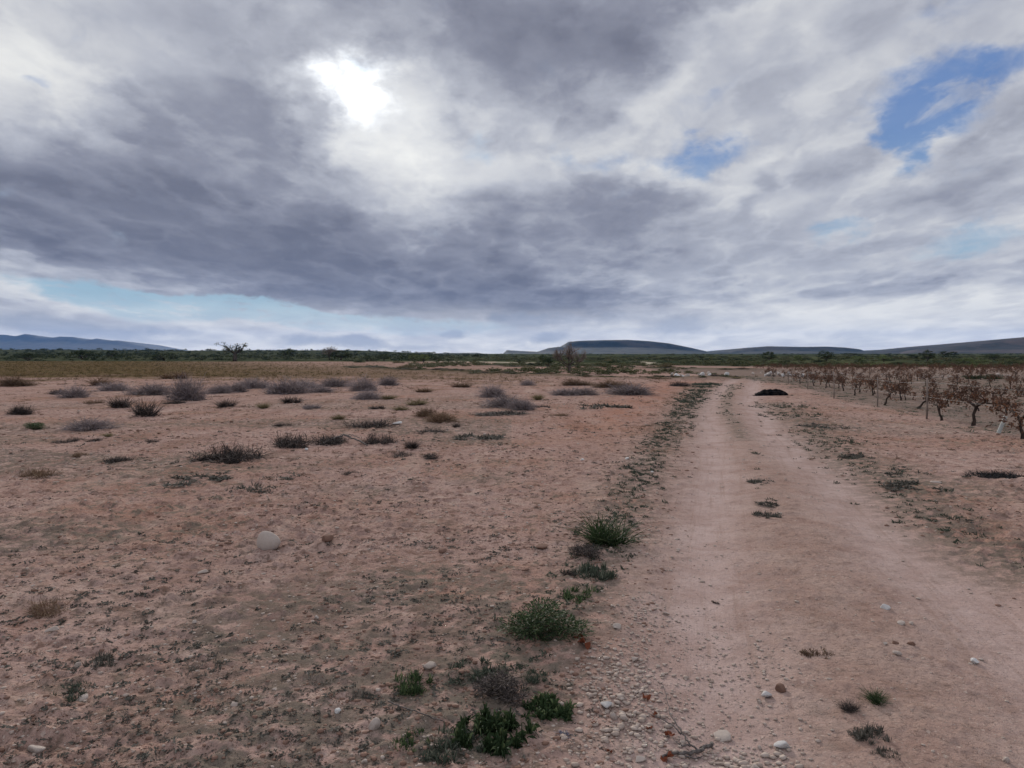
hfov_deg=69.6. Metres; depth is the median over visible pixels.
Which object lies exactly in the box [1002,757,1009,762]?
stone
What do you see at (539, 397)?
dry shrub
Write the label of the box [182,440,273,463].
dry shrub
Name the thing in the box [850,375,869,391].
vine
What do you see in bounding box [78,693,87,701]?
stone
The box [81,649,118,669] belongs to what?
creeping weed
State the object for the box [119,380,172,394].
dry shrub
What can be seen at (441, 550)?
stone
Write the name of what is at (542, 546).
stone
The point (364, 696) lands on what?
creeping weed
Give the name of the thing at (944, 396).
vine
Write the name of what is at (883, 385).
vine
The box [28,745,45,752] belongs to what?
stone
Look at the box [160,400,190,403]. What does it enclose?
dry shrub
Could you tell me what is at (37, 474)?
dry shrub
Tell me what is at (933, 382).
vine
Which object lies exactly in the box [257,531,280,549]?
stone
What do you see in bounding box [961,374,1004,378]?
hedge
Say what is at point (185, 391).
dry shrub
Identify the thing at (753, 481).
creeping weed
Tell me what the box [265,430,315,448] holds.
dry shrub
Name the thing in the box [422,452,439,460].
dry shrub
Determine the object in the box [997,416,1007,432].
plant guard
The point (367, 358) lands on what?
bush
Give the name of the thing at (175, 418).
dry weeds
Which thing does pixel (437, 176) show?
sky
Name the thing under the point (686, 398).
verge weeds
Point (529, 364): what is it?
scrub bush
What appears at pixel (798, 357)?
tree
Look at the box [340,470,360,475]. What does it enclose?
dry shrub
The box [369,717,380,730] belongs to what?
stone
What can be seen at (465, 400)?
dry weeds
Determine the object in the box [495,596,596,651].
bushy weed
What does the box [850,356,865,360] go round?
tree
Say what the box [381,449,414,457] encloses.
dry shrub
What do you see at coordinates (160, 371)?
dry grass
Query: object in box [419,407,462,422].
dry shrub
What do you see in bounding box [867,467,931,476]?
dry shrub
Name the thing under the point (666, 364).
scrub bush
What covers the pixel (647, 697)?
dead leaf
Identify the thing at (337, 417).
dry shrub
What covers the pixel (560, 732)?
tuft
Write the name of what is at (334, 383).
dry shrub
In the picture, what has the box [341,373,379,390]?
dry shrub
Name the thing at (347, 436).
fallen branch
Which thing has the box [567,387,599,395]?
dry shrub
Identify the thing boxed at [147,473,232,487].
dry shrub
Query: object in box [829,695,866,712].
dead tuft
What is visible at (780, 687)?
stone
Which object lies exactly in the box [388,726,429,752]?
creeping weed
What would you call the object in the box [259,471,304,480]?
dry shrub
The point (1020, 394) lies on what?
vine
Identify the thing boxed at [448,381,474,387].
dry shrub
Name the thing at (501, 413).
dry shrub
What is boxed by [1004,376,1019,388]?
vine
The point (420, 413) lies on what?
dry shrub
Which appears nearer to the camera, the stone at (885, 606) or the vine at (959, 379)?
the stone at (885, 606)
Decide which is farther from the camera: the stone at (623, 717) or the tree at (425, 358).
the tree at (425, 358)
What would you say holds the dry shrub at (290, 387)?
on the ground at (798, 546)
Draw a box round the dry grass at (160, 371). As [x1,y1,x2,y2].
[0,360,758,384]
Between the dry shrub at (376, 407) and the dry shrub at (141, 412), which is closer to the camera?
the dry shrub at (141, 412)
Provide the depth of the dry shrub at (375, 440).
13.50 m
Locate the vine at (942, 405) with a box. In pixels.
[931,391,953,420]
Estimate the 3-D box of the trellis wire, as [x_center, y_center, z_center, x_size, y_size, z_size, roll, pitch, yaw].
[12.029,-0.150,25.827,0.520,0.392,32.844,0,2,12]
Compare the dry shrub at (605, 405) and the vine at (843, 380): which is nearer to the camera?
the dry shrub at (605, 405)
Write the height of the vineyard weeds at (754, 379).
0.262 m
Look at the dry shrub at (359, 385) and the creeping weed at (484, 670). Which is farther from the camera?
the dry shrub at (359, 385)
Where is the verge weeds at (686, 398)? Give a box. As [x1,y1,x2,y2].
[492,382,1023,692]
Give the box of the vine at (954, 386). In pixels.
[946,382,958,396]
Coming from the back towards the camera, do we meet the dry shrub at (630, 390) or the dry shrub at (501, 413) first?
the dry shrub at (630, 390)
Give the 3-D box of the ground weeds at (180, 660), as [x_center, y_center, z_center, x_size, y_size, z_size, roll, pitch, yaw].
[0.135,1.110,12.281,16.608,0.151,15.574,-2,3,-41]
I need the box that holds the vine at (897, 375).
[892,373,905,380]
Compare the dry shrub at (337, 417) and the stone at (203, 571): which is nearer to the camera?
the stone at (203, 571)
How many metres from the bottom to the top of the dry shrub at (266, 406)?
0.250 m
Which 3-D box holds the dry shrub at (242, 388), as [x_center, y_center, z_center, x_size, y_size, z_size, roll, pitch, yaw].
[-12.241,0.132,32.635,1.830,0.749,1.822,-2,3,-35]
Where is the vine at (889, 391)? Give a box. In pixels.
[881,383,901,404]
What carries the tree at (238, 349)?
on the ground at (798, 546)
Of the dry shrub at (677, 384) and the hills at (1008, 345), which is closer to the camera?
the dry shrub at (677, 384)
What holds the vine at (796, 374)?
on the ground at (798, 546)
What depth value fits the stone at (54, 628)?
4.24 m
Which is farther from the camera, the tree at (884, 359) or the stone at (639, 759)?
the tree at (884, 359)
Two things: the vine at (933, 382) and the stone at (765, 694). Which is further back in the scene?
the vine at (933, 382)
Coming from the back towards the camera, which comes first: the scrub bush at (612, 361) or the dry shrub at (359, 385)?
the scrub bush at (612, 361)
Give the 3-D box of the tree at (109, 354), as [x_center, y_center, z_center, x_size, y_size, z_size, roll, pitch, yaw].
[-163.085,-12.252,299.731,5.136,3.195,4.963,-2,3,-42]
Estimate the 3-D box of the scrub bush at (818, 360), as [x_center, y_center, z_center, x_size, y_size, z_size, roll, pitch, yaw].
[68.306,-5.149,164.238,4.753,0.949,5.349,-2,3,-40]
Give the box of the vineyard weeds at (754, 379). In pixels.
[746,376,1023,444]
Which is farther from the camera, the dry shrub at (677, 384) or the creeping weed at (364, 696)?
the dry shrub at (677, 384)
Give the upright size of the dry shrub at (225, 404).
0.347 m
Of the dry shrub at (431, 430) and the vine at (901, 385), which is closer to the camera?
the dry shrub at (431, 430)
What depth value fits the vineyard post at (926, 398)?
18.56 m
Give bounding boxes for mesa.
[437,340,706,353]
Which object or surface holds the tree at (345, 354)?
on the ground at (798, 546)
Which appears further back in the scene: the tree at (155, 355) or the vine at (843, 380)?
the tree at (155, 355)
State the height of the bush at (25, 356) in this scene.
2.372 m
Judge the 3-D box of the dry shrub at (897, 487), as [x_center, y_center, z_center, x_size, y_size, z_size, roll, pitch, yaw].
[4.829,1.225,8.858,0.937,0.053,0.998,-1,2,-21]
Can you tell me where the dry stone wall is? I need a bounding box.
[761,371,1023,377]
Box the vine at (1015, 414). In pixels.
[985,394,1023,438]
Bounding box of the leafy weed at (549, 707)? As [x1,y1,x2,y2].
[520,691,576,723]
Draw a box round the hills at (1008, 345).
[883,337,1023,353]
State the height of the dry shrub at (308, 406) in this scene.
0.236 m
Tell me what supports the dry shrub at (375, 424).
on the ground at (798, 546)
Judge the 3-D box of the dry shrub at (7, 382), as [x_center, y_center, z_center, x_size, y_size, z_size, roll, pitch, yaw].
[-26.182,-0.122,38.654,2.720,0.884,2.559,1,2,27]
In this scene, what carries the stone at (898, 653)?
on the ground at (798, 546)
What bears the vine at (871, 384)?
on the ground at (798, 546)
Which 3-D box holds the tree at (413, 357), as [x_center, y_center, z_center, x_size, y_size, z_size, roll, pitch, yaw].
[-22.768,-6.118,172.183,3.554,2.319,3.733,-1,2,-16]
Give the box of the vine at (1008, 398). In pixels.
[994,395,1011,412]
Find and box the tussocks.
[408,355,1023,374]
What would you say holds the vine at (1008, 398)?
on the ground at (798, 546)
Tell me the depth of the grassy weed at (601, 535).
6.27 m
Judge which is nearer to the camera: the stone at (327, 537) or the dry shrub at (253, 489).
the stone at (327, 537)
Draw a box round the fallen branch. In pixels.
[323,434,367,445]
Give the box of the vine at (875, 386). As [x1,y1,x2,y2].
[869,380,880,393]
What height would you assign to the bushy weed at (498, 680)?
0.142 m
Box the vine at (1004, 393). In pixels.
[988,385,1009,403]
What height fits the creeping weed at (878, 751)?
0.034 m
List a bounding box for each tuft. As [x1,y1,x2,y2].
[553,729,570,739]
[560,567,578,576]
[568,542,605,558]
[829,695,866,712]
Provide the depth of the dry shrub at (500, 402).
22.64 m
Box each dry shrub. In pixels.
[0,375,41,386]
[3,404,38,414]
[13,466,62,478]
[20,594,71,619]
[24,422,50,429]
[47,388,64,394]
[49,379,101,397]
[49,437,85,443]
[51,414,131,431]
[71,451,87,456]
[77,376,118,385]
[79,399,104,403]
[85,438,105,441]
[87,380,135,390]
[98,393,135,407]
[100,432,117,436]
[100,455,134,462]
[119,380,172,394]
[126,397,169,416]
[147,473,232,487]
[154,370,194,378]
[160,371,216,400]
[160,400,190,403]
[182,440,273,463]
[203,381,239,393]
[212,398,242,407]
[224,381,251,392]
[225,481,280,493]
[233,376,277,388]
[254,402,274,408]
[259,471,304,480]
[260,374,321,394]
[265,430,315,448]
[271,421,293,426]
[275,395,306,403]
[287,379,324,387]
[302,404,323,408]
[308,386,339,392]
[309,432,350,445]
[315,376,355,386]
[327,413,348,419]
[340,418,395,428]
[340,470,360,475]
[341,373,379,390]
[348,387,382,399]
[359,432,400,444]
[368,405,383,408]
[373,374,402,385]
[377,394,399,399]
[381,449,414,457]
[387,405,413,410]
[396,439,423,449]
[403,398,432,405]
[410,386,436,392]
[412,405,440,416]
[414,428,446,433]
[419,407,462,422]
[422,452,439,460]
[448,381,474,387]
[451,422,463,426]
[452,432,504,440]
[466,409,532,416]
[474,383,510,397]
[475,392,539,408]
[498,394,537,409]
[519,378,539,385]
[525,393,546,399]
[548,386,594,395]
[550,412,568,415]
[558,378,595,385]
[564,403,631,409]
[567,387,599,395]
[584,379,640,387]
[598,382,660,395]
[667,381,691,386]
[793,422,859,428]
[837,453,875,458]
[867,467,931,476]
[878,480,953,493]
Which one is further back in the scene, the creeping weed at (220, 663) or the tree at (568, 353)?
the tree at (568, 353)
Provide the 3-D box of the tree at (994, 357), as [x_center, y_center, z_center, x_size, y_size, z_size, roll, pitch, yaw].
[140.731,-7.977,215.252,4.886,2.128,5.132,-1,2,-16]
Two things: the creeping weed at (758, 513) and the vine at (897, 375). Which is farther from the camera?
the vine at (897, 375)
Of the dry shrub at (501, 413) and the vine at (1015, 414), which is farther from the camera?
the dry shrub at (501, 413)
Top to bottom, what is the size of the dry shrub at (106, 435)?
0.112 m
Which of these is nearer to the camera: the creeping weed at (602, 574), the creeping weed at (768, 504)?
the creeping weed at (602, 574)
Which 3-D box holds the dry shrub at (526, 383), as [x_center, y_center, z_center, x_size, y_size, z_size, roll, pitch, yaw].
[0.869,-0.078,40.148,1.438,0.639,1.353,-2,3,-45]
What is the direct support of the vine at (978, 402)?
on the ground at (798, 546)
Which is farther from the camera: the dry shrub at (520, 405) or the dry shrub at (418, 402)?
the dry shrub at (418, 402)
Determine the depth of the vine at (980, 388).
27.19 m
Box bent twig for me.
[387,700,443,721]
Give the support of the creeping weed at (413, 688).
on the ground at (798, 546)
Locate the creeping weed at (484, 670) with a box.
[440,655,512,686]
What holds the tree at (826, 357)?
on the ground at (798, 546)
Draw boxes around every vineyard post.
[833,372,834,398]
[877,377,878,406]
[926,379,927,418]
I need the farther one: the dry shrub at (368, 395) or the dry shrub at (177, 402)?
the dry shrub at (368, 395)
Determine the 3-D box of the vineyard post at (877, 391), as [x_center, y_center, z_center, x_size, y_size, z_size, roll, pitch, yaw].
[11.719,0.300,23.592,0.054,1.043,0.050,2,3,36]
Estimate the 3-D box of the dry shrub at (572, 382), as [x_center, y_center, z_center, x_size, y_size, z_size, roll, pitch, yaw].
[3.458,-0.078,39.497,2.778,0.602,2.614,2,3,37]
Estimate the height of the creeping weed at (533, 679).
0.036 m
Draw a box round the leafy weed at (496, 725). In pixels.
[449,701,539,758]
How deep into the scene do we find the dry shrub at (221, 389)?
31.31 m
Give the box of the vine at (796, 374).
[791,372,802,383]
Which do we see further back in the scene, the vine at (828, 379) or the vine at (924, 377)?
the vine at (924, 377)
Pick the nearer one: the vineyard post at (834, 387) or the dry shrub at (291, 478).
the dry shrub at (291, 478)
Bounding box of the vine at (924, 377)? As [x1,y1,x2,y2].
[914,372,935,385]
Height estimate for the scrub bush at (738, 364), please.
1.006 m
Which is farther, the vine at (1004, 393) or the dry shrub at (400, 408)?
the vine at (1004, 393)
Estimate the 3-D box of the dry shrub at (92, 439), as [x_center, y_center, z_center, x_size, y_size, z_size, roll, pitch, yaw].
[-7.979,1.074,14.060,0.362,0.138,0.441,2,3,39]
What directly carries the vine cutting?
on the ground at (798, 546)
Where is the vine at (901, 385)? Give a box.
[892,378,916,400]
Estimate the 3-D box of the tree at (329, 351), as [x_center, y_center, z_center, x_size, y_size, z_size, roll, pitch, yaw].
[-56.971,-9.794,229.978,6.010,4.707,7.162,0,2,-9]
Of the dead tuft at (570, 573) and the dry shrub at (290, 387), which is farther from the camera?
the dry shrub at (290, 387)
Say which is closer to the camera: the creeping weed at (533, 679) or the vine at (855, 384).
the creeping weed at (533, 679)
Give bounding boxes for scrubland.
[0,348,1023,361]
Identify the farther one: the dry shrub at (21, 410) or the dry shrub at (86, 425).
the dry shrub at (21, 410)
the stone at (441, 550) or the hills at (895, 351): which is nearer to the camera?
the stone at (441, 550)
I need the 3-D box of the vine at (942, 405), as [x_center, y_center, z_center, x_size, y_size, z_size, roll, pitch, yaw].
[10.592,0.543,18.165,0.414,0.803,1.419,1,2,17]
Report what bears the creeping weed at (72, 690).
on the ground at (798, 546)
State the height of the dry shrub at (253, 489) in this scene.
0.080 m
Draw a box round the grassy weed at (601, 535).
[556,510,658,548]
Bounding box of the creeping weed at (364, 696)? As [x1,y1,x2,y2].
[347,683,373,701]
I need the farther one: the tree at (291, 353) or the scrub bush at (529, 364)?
the tree at (291, 353)
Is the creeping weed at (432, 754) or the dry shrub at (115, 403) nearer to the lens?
the creeping weed at (432, 754)
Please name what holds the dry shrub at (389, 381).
on the ground at (798, 546)
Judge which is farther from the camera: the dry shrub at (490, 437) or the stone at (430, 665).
the dry shrub at (490, 437)
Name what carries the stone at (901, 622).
on the ground at (798, 546)
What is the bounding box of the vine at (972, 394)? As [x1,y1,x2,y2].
[937,381,1005,425]
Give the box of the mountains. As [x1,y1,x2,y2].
[0,334,188,350]
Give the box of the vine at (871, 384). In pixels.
[863,377,876,395]
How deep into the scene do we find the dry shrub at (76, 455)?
11.80 m
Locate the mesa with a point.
(617, 347)
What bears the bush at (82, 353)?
on the ground at (798, 546)
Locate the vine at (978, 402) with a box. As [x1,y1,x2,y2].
[972,395,986,410]
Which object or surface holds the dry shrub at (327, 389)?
on the ground at (798, 546)
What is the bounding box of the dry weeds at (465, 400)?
[18,377,1023,462]
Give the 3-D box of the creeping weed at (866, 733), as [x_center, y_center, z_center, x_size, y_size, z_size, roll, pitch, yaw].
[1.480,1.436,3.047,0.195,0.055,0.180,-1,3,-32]
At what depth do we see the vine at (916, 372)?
46.97 m
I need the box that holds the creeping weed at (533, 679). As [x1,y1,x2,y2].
[521,667,547,683]
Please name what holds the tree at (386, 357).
on the ground at (798, 546)
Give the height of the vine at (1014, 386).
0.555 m
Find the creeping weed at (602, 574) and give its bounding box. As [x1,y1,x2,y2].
[572,561,616,581]
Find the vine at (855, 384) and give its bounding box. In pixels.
[849,379,863,394]
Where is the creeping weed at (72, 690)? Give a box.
[50,679,102,702]
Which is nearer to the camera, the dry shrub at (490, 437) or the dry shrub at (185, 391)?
the dry shrub at (490, 437)
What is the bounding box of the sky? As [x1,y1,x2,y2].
[0,0,1023,353]
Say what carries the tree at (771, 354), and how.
on the ground at (798, 546)
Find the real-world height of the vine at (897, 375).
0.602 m
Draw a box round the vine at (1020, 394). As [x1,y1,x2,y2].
[1009,387,1023,396]
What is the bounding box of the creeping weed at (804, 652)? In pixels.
[799,647,834,658]
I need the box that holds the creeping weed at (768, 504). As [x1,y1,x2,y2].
[754,500,778,507]
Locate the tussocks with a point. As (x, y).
(557, 367)
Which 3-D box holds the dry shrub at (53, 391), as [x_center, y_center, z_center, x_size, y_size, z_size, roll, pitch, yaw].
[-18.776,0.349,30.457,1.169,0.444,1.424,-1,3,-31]
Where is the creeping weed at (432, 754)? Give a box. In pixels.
[420,721,487,765]
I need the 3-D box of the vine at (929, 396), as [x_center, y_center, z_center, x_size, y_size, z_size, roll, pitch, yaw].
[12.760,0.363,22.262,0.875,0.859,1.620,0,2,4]
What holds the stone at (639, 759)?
on the ground at (798, 546)
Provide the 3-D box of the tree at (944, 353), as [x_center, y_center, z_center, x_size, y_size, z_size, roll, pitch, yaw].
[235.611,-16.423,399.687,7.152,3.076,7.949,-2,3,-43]
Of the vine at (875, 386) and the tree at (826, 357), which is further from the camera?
the tree at (826, 357)
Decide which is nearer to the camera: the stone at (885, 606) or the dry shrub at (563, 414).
the stone at (885, 606)
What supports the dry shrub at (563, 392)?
on the ground at (798, 546)
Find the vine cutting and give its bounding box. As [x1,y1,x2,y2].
[647,685,713,758]
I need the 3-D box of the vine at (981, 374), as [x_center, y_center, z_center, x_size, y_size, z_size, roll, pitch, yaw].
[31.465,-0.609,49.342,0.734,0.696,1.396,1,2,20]
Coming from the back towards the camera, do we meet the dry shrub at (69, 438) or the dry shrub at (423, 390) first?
the dry shrub at (423, 390)
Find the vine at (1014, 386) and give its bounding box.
[1008,383,1022,396]
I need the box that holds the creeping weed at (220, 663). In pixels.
[180,655,226,678]
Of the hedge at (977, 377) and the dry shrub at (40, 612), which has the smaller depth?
the dry shrub at (40, 612)
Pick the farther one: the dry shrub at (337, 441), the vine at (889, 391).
the vine at (889, 391)
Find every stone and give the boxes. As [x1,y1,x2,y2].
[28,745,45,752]
[44,626,58,631]
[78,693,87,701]
[197,569,208,573]
[230,701,237,706]
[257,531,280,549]
[322,534,333,541]
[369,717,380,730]
[423,661,436,669]
[438,548,446,552]
[536,543,548,548]
[600,701,611,708]
[610,712,616,719]
[613,623,620,628]
[620,715,627,720]
[635,756,644,762]
[714,730,730,741]
[761,691,771,697]
[773,740,789,748]
[775,683,785,692]
[880,604,890,609]
[892,650,901,655]
[897,620,905,624]
[970,658,978,663]
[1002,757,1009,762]
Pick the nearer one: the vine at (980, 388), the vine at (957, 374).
the vine at (980, 388)
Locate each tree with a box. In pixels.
[105,350,117,356]
[147,351,179,360]
[214,342,247,360]
[285,348,295,355]
[320,345,337,359]
[330,350,350,359]
[377,354,389,360]
[408,353,422,360]
[420,355,429,361]
[551,341,586,370]
[760,351,776,360]
[794,355,802,361]
[816,350,834,360]
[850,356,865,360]
[876,355,891,361]
[918,350,936,360]
[938,351,953,355]
[984,353,1002,359]
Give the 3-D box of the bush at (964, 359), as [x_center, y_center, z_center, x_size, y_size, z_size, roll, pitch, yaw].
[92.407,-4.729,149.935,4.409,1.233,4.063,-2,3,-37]
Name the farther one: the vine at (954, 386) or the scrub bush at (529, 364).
the scrub bush at (529, 364)
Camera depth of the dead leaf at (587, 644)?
4.04 m
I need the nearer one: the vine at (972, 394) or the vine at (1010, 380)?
the vine at (972, 394)
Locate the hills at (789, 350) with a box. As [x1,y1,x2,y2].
[707,346,862,353]
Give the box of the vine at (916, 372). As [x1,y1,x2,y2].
[913,370,923,380]
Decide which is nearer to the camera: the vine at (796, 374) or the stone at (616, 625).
the stone at (616, 625)
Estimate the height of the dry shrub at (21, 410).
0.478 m
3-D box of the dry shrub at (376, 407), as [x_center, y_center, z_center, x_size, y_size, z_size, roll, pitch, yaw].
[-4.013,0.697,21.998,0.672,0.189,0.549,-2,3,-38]
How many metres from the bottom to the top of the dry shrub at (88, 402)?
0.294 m
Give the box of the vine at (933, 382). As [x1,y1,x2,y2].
[928,378,940,391]
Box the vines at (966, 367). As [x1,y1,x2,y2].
[753,363,1023,374]
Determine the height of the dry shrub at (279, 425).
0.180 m
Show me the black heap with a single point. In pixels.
(768, 392)
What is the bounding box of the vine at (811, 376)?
[808,372,819,385]
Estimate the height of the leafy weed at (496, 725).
0.162 m
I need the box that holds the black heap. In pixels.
[755,389,787,395]
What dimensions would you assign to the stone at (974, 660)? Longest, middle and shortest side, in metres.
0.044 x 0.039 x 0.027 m
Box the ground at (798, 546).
[0,350,1023,767]
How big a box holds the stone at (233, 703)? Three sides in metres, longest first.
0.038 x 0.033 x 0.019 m
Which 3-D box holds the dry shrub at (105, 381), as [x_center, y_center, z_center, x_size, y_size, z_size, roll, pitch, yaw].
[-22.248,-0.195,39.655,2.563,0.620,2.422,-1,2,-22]
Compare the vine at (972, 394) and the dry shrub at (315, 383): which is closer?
the vine at (972, 394)
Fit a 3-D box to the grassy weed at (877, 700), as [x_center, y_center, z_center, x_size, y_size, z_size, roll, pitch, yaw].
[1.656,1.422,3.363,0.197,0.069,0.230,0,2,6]
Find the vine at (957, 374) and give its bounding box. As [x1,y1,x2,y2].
[951,373,959,382]
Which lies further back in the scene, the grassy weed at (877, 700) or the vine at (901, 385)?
the vine at (901, 385)
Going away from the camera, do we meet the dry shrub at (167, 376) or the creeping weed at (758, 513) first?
the creeping weed at (758, 513)
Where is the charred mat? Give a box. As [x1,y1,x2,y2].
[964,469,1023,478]
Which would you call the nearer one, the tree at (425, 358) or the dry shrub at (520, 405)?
the dry shrub at (520, 405)
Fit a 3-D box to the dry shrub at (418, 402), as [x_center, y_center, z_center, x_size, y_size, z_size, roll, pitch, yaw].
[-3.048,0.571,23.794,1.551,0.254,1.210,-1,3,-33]
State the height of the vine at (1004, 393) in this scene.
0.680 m
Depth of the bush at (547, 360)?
104.76 m
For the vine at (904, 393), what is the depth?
27.30 m
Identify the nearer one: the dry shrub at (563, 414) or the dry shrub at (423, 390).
the dry shrub at (563, 414)
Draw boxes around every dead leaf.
[578,637,590,648]
[642,693,650,699]
[660,751,673,762]
[664,730,674,735]
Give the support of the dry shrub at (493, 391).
on the ground at (798, 546)
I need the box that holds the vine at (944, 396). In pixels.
[940,389,962,406]
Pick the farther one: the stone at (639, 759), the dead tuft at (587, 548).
the dead tuft at (587, 548)
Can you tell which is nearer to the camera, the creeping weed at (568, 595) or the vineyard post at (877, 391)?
the creeping weed at (568, 595)
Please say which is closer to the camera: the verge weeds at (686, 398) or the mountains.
the verge weeds at (686, 398)
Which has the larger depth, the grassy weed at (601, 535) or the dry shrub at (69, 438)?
the dry shrub at (69, 438)
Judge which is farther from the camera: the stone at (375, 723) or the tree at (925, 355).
the tree at (925, 355)
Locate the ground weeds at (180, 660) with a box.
[0,424,1023,767]
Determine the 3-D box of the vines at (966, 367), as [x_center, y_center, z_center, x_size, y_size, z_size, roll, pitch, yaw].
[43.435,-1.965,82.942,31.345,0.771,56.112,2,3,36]
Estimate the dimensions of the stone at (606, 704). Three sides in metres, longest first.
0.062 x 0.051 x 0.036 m
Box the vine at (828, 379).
[815,373,832,387]
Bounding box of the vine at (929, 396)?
[912,384,942,408]
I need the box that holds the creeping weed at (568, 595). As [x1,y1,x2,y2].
[559,585,597,604]
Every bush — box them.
[13,352,44,360]
[68,349,99,359]
[358,356,376,361]
[527,362,544,366]
[541,358,554,365]
[605,359,619,362]
[651,362,675,366]
[731,361,754,365]
[807,359,827,362]
[953,358,977,362]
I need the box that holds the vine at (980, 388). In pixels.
[956,383,991,394]
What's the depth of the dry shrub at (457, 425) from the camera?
16.49 m
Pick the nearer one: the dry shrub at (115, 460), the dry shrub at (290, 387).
the dry shrub at (115, 460)
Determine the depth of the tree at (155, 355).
204.73 m
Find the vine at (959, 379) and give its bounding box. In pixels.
[948,376,969,388]
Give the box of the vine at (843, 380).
[835,374,852,390]
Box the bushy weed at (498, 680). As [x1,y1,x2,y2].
[464,669,532,707]
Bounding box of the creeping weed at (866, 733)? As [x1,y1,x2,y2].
[846,722,891,745]
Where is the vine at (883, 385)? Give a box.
[878,381,895,395]
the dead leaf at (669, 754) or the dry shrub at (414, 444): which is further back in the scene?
the dry shrub at (414, 444)
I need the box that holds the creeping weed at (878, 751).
[870,745,900,759]
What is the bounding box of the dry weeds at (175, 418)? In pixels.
[0,374,1023,480]
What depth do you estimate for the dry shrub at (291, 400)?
24.67 m
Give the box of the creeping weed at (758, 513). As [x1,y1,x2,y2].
[751,509,781,517]
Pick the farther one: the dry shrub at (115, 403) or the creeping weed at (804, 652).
the dry shrub at (115, 403)
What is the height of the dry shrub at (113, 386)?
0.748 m
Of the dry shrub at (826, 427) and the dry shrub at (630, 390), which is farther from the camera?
the dry shrub at (630, 390)
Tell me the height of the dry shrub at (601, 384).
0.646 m
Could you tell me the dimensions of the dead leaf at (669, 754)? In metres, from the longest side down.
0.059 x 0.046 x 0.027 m
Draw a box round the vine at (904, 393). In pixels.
[901,386,914,399]
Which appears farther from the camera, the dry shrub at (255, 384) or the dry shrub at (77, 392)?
the dry shrub at (255, 384)
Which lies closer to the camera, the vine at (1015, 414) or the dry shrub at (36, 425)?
the vine at (1015, 414)
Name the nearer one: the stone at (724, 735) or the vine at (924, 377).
the stone at (724, 735)
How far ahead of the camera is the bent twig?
3.28 m
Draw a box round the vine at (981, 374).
[976,370,987,379]
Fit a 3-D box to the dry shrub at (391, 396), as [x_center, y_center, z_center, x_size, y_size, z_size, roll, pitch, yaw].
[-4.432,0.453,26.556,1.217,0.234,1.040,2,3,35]
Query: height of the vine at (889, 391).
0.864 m
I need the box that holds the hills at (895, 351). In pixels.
[855,348,917,353]
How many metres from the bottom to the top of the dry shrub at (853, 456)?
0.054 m
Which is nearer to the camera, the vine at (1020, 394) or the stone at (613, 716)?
the stone at (613, 716)
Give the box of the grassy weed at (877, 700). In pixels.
[855,683,897,708]
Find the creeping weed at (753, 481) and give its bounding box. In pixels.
[745,479,774,483]
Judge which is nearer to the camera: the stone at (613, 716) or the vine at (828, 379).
the stone at (613, 716)
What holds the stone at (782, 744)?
on the ground at (798, 546)
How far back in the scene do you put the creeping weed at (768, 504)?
7.78 m
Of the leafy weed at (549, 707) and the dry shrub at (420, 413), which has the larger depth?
the dry shrub at (420, 413)
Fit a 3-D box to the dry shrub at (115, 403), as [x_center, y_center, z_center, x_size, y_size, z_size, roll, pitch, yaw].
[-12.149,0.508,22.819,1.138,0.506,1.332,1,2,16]
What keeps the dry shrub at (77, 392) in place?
on the ground at (798, 546)
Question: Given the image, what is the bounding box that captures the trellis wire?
[802,373,1021,390]

